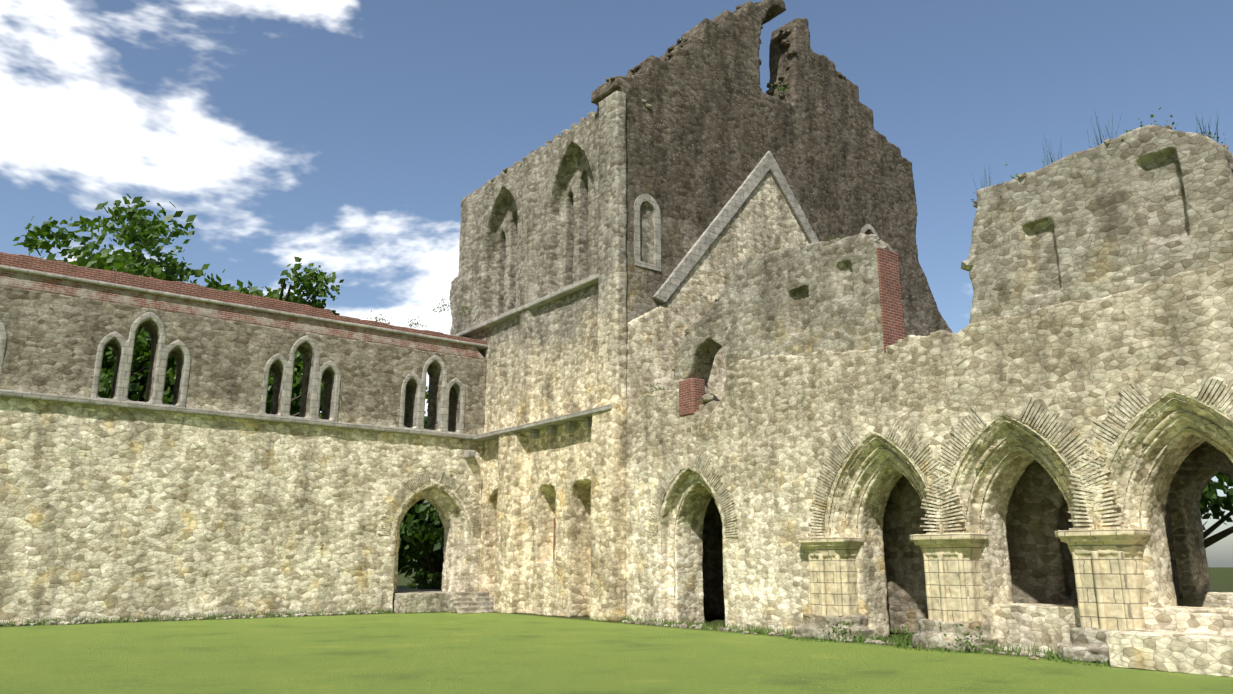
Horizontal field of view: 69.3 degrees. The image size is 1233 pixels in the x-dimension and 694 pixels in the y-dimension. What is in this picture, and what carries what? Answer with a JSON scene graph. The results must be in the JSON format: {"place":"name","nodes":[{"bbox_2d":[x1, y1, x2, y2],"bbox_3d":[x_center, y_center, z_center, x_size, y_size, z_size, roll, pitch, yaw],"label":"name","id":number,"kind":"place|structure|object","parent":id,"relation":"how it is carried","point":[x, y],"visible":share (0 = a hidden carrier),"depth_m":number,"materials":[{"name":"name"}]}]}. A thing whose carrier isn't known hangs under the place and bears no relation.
{"place":"outdoors","nodes":[
{"label":"outdoors","id":0,"kind":"place"},
{"bbox_2d":[449,91,652,621],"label":"transept wall","id":1,"kind":"structure","parent":0,"point":[541,221],"depth_m":34.16,"materials":[{"name":"beige stone"}]},
{"bbox_2d":[464,417,591,458],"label":"corbels","id":2,"kind":"object","parent":1,"relation":"attached to","point":[551,430],"visible":0.81,"depth_m":33.37,"materials":[{"name":"beige stone"}]},
{"bbox_2d":[456,273,611,440],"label":"transept strings","id":3,"kind":"object","parent":1,"relation":"attached to","point":[539,302],"visible":0.69,"depth_m":34.45},
{"bbox_2d":[553,518,555,560],"bbox_3d":[-2.008,7.160,33.161,0.450,1.600,0.550,10,-17,-36],"label":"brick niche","id":4,"kind":"object","parent":1,"relation":"attached to","point":[554,537],"visible":0.07,"depth_m":33.20,"materials":[{"name":"beige stone"}]},
{"bbox_2d":[480,99,651,189],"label":"loose stones","id":5,"kind":"object","parent":1,"relation":"on","point":[642,100],"depth_m":33.86,"materials":[{"name":"grey stone"}]},
{"bbox_2d":[0,607,1109,666],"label":"grass tufts","id":6,"kind":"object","parent":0,"point":[1048,656],"depth_m":24.52,"materials":[{"name":"green plant"}]},
{"bbox_2d":[0,567,1232,693],"bbox_3d":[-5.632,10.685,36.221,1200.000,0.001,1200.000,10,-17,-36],"label":"ground","id":7,"kind":"structure","parent":0,"point":[446,653],"depth_m":16.84,"materials":[{"name":"green plant"}]},
{"bbox_2d":[98,330,149,400],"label":"tree","id":8,"kind":"object","parent":7,"relation":"on","point":[108,360],"depth_m":45.09,"materials":[{"name":"green plant"}]},
{"bbox_2d":[13,194,242,401],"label":"tree","id":9,"kind":"object","parent":7,"relation":"on","point":[133,261],"depth_m":52.77,"materials":[{"name":"green plant"}]},
{"bbox_2d":[130,356,321,416],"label":"tree","id":10,"kind":"object","parent":7,"relation":"on","point":[170,378],"depth_m":50.33,"materials":[{"name":"green plant"}]},
{"bbox_2d":[0,286,486,624],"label":"nave wall","id":11,"kind":"structure","parent":7,"relation":"on","point":[109,512],"depth_m":31.17,"materials":[{"name":"beige stone"}]},
{"bbox_2d":[0,312,465,433],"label":"window surrounds","id":12,"kind":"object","parent":11,"relation":"attached to","point":[165,350],"depth_m":33.17,"materials":[{"name":"grey stone"}]},
{"bbox_2d":[0,389,474,439],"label":"string course","id":13,"kind":"object","parent":11,"relation":"attached to","point":[111,403],"visible":0.88,"depth_m":31.42,"materials":[{"name":"grey stone"}]},
{"bbox_2d":[0,269,484,359],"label":"cornice","id":14,"kind":"structure","parent":11,"relation":"attached to","point":[13,279],"depth_m":32.37,"materials":[{"name":"beige stone"}]},
{"bbox_2d":[0,265,487,350],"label":"roof edge","id":15,"kind":"object","parent":11,"relation":"attached to","point":[479,347],"visible":0.23,"depth_m":32.45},
{"bbox_2d":[0,252,486,344],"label":"brick nave top","id":16,"kind":"object","parent":15,"relation":"on","point":[22,261],"visible":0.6,"depth_m":31.72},
{"bbox_2d":[378,469,480,535],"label":"arch voussoirs","id":17,"kind":"object","parent":11,"relation":"attached to","point":[420,479],"visible":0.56,"depth_m":35.87,"materials":[{"name":"beige stone"}]},
{"bbox_2d":[393,482,469,536],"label":"nave door mouldings","id":18,"kind":"object","parent":11,"relation":"attached to","point":[411,505],"visible":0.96,"depth_m":35.62,"materials":[{"name":"beige stone"}]},
{"bbox_2d":[217,257,343,416],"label":"tree","id":19,"kind":"object","parent":7,"relation":"on","point":[308,279],"depth_m":61.35,"materials":[{"name":"green plant"}]},
{"bbox_2d":[319,386,427,418],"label":"tree","id":20,"kind":"object","parent":7,"relation":"on","point":[426,396],"depth_m":57.98,"materials":[{"name":"green plant"}]},
{"bbox_2d":[397,409,431,588],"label":"tree","id":21,"kind":"object","parent":7,"relation":"on","point":[417,566],"depth_m":53.38,"materials":[{"name":"green plant"}]},
{"bbox_2d":[398,413,443,589],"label":"tree","id":22,"kind":"object","parent":7,"relation":"on","point":[413,523],"depth_m":43.77,"materials":[{"name":"green plant"}]},
{"bbox_2d":[407,570,441,589],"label":"shrub","id":23,"kind":"object","parent":7,"relation":"on","point":[422,577],"depth_m":41.22,"materials":[{"name":"green plant"}]},
{"bbox_2d":[393,589,493,613],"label":"door steps","id":24,"kind":"structure","parent":7,"relation":"on","point":[410,601],"depth_m":34.22,"materials":[{"name":"stone"}]},
{"bbox_2d":[0,610,1053,659],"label":"base rubble","id":25,"kind":"object","parent":7,"relation":"on","point":[684,625],"visible":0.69,"depth_m":27.01,"materials":[{"name":"stone"}]},
{"bbox_2d":[591,0,951,617],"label":"tower wall","id":26,"kind":"structure","parent":7,"relation":"on","point":[709,129],"depth_m":37.59,"materials":[{"name":"grey stone"}]},
{"bbox_2d":[634,194,660,271],"bbox_3d":[1.044,-4.222,32.706,1.240,2.900,0.340,10,-17,-36],"label":"window surround","id":27,"kind":"object","parent":26,"relation":"attached to","point":[649,200],"visible":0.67,"depth_m":32.61,"materials":[{"name":"grey stone"}]},
{"bbox_2d":[626,171,808,399],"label":"gable","id":28,"kind":"structure","parent":26,"relation":"attached to","point":[763,221],"depth_m":33.65,"materials":[{"name":"stone"}]},
{"bbox_2d":[653,151,818,302],"bbox_3d":[6.550,-4.263,36.904,13.264,8.188,0.398,10,-17,-36],"label":"coping","id":29,"kind":"object","parent":26,"relation":"attached to","point":[707,238],"visible":0.6,"depth_m":35.60,"materials":[{"name":"grey stone"}]},
{"bbox_2d":[598,2,898,147],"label":"loose stones","id":30,"kind":"object","parent":26,"relation":"attached to","point":[784,43],"visible":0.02,"depth_m":40.29,"materials":[{"name":"grey stone"}]},
{"bbox_2d":[860,224,878,236],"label":"fragment","id":31,"kind":"object","parent":26,"relation":"attached to","point":[865,228],"visible":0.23,"depth_m":41.14,"materials":[{"name":"grey stone"}]},
{"bbox_2d":[366,56,1225,648],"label":"weeds","id":32,"kind":"object","parent":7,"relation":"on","point":[778,88],"visible":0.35,"depth_m":20.01,"materials":[{"name":"green plant"}]},
{"bbox_2d":[625,260,1232,638],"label":"range wall","id":33,"kind":"structure","parent":7,"relation":"on","point":[765,434],"depth_m":21.43,"materials":[{"name":"stone"}]},
{"bbox_2d":[679,378,704,416],"bbox_3d":[2.374,1.609,28.020,0.558,1.168,0.727,10,-17,-36],"label":"brick patch","id":34,"kind":"object","parent":33,"relation":"attached to","point":[691,391],"visible":0.81,"depth_m":27.79,"materials":[{"name":"red brick"}]},
{"bbox_2d":[647,452,738,538],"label":"arch voussoirs","id":35,"kind":"object","parent":33,"relation":"attached to","point":[672,471],"visible":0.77,"depth_m":26.97,"materials":[{"name":"beige stone"}]},
{"bbox_2d":[672,233,905,393],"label":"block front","id":36,"kind":"structure","parent":33,"relation":"on","point":[807,300],"depth_m":24.99,"materials":[{"name":"stone"}]},
{"bbox_2d":[671,234,889,370],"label":"loose stones","id":37,"kind":"object","parent":36,"relation":"on","point":[876,237],"visible":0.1,"depth_m":24.05,"materials":[{"name":"beige stone"}]},
{"bbox_2d":[876,247,904,352],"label":"brick pier","id":38,"kind":"structure","parent":36,"relation":"attached to","point":[891,299],"depth_m":22.73,"materials":[{"name":"red brick"}]},
{"bbox_2d":[701,339,901,403],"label":"loose stones","id":39,"kind":"object","parent":33,"relation":"on","point":[706,398],"depth_m":27.35,"materials":[{"name":"grey stone"}]},
{"bbox_2d":[808,418,966,537],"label":"arch voussoirs","id":40,"kind":"object","parent":33,"relation":"attached to","point":[842,441],"visible":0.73,"depth_m":21.44,"materials":[{"name":"beige stone"}]},
{"bbox_2d":[920,397,1127,533],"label":"arch voussoirs","id":41,"kind":"object","parent":33,"relation":"attached to","point":[1028,413],"visible":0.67,"depth_m":18.72,"materials":[{"name":"beige stone"}]},
{"bbox_2d":[968,125,1232,323],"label":"block","id":42,"kind":"structure","parent":33,"relation":"on","point":[1138,208],"depth_m":18.36,"materials":[{"name":"stone"}]},
{"bbox_2d":[961,125,1232,270],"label":"loose stones","id":43,"kind":"object","parent":42,"relation":"on","point":[966,265],"visible":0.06,"depth_m":20.30,"materials":[{"name":"beige stone"}]},
{"bbox_2d":[1068,377,1232,529],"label":"arch voussoirs","id":44,"kind":"object","parent":33,"relation":"attached to","point":[1203,386],"visible":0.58,"depth_m":17.54,"materials":[{"name":"beige stone"}]},
{"bbox_2d":[661,392,1232,614],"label":"arch mouldings","id":45,"kind":"object","parent":7,"relation":"on","point":[1152,434],"visible":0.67,"depth_m":19.08,"materials":[{"name":"beige stone"}]},
{"bbox_2d":[794,614,1118,663],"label":"stone plinths","id":46,"kind":"object","parent":7,"relation":"on","point":[1089,642],"visible":0.54,"depth_m":19.24,"materials":[{"name":"grey stone"}]},
{"bbox_2d":[798,528,1150,630],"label":"pillars","id":47,"kind":"structure","parent":46,"relation":"on","point":[1107,544],"depth_m":19.57,"materials":[{"name":"beige stone"}]},
{"bbox_2d":[808,551,1133,629],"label":"arcade shafts","id":48,"kind":"object","parent":47,"relation":"attached to","point":[1099,591],"visible":0.88,"depth_m":19.48,"materials":[{"name":"beige stone"}]},
{"bbox_2d":[883,460,1183,635],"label":"interior wall","id":49,"kind":"structure","parent":7,"relation":"on","point":[1038,515],"depth_m":21.20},
{"bbox_2d":[981,603,1232,677],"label":"arcade sills","id":50,"kind":"structure","parent":7,"relation":"on","point":[1187,640],"depth_m":15.97,"materials":[{"name":"beige stone"}]},
{"bbox_2d":[1168,441,1232,607],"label":"range wall","id":51,"kind":"structure","parent":7,"relation":"on","point":[1202,465],"depth_m":26.63,"materials":[{"name":"stone"}]},
{"bbox_2d":[1199,472,1232,547],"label":"tree","id":52,"kind":"object","parent":7,"relation":"on","point":[1213,500],"depth_m":36.54,"materials":[{"name":"green plant"}]},
{"bbox_2d":[0,0,1232,566],"label":"sky","id":53,"kind":"structure","parent":0,"point":[348,138],"materials":[{"name":"blue"}]},
{"bbox_2d":[699,401,719,414],"bbox_3d":[6.940,3.351,31.046,11.400,1.400,6.600,10,-17,-36],"label":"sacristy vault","id":54,"kind":"object","parent":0,"point":[708,408],"depth_m":27.31,"materials":[{"name":"stone"}]}
]}

